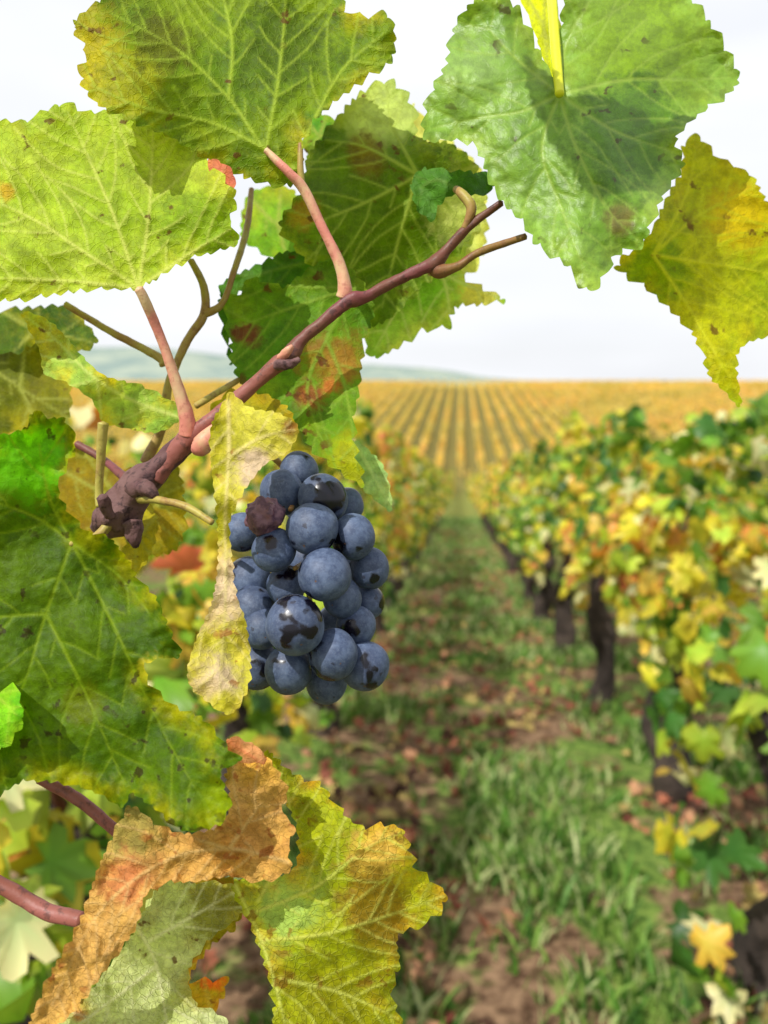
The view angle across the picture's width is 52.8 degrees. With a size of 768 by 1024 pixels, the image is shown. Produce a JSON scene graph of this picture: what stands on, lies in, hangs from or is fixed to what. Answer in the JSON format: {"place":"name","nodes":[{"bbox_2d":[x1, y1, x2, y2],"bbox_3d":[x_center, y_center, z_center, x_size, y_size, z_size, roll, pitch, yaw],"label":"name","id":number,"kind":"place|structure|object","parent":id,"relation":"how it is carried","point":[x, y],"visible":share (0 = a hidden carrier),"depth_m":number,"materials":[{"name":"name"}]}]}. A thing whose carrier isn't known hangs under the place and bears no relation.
{"place":"outdoors","nodes":[
{"label":"outdoors","id":0,"kind":"place"},
{"bbox_2d":[78,347,524,381],"bbox_3d":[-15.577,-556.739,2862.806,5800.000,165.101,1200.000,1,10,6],"label":"hills","id":1,"kind":"structure","parent":0,"point":[125,363],"depth_m":2738.58,"materials":[{"name":"green"}]},
{"bbox_2d":[0,382,767,1023],"bbox_3d":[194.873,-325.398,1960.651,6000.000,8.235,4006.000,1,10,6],"label":"ground","id":2,"kind":"structure","parent":0,"point":[496,992],"depth_m":2.50,"materials":[{"name":"soil"}]},
{"bbox_2d":[0,395,453,1023],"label":"vine row","id":3,"kind":"object","parent":2,"relation":"on","point":[52,847],"visible":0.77,"depth_m":1.12,"materials":[{"name":"green plant"}]},
{"bbox_2d":[0,0,767,1023],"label":"grapevine","id":4,"kind":"object","parent":2,"relation":"on","point":[374,232],"visible":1,"depth_m":0.24,"materials":[{"name":"green plant"}]},
{"bbox_2d":[228,451,388,704],"bbox_3d":[-0.024,0.020,0.254,0.052,0.084,0.062,-6,11,-32],"label":"grape bunch","id":5,"kind":"object","parent":4,"relation":"attached to","point":[329,652],"visible":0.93,"depth_m":0.24,"materials":[{"name":"blue food"}]},
{"bbox_2d":[9,379,767,475],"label":"distant vineyard","id":6,"kind":"object","parent":2,"relation":"on","point":[689,391],"visible":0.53,"depth_m":95.65,"materials":[{"name":"yellow plant"}]},
{"bbox_2d":[65,399,767,584],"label":"vineyard rows","id":7,"kind":"object","parent":2,"relation":"on","point":[87,417],"visible":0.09,"depth_m":4.79,"materials":[{"name":"yellow plant"}]},
{"bbox_2d":[200,525,767,1023],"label":"fallen leaves","id":8,"kind":"object","parent":2,"relation":"on","point":[752,893],"visible":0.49,"depth_m":2.66,"materials":[{"name":"plant"}]},
{"bbox_2d":[466,391,767,1023],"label":"vine row","id":9,"kind":"object","parent":2,"relation":"on","point":[615,529],"visible":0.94,"depth_m":1.99,"materials":[{"name":"yellow plant"}]},
{"bbox_2d":[0,0,767,381],"label":"sky","id":10,"kind":"structure","parent":0,"point":[547,327],"materials":[{"name":"white"}]},
{"bbox_2d":[189,515,767,1023],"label":"grass","id":11,"kind":"structure","parent":0,"point":[485,791],"depth_m":2.23,"materials":[{"name":"green plant"}]}
]}

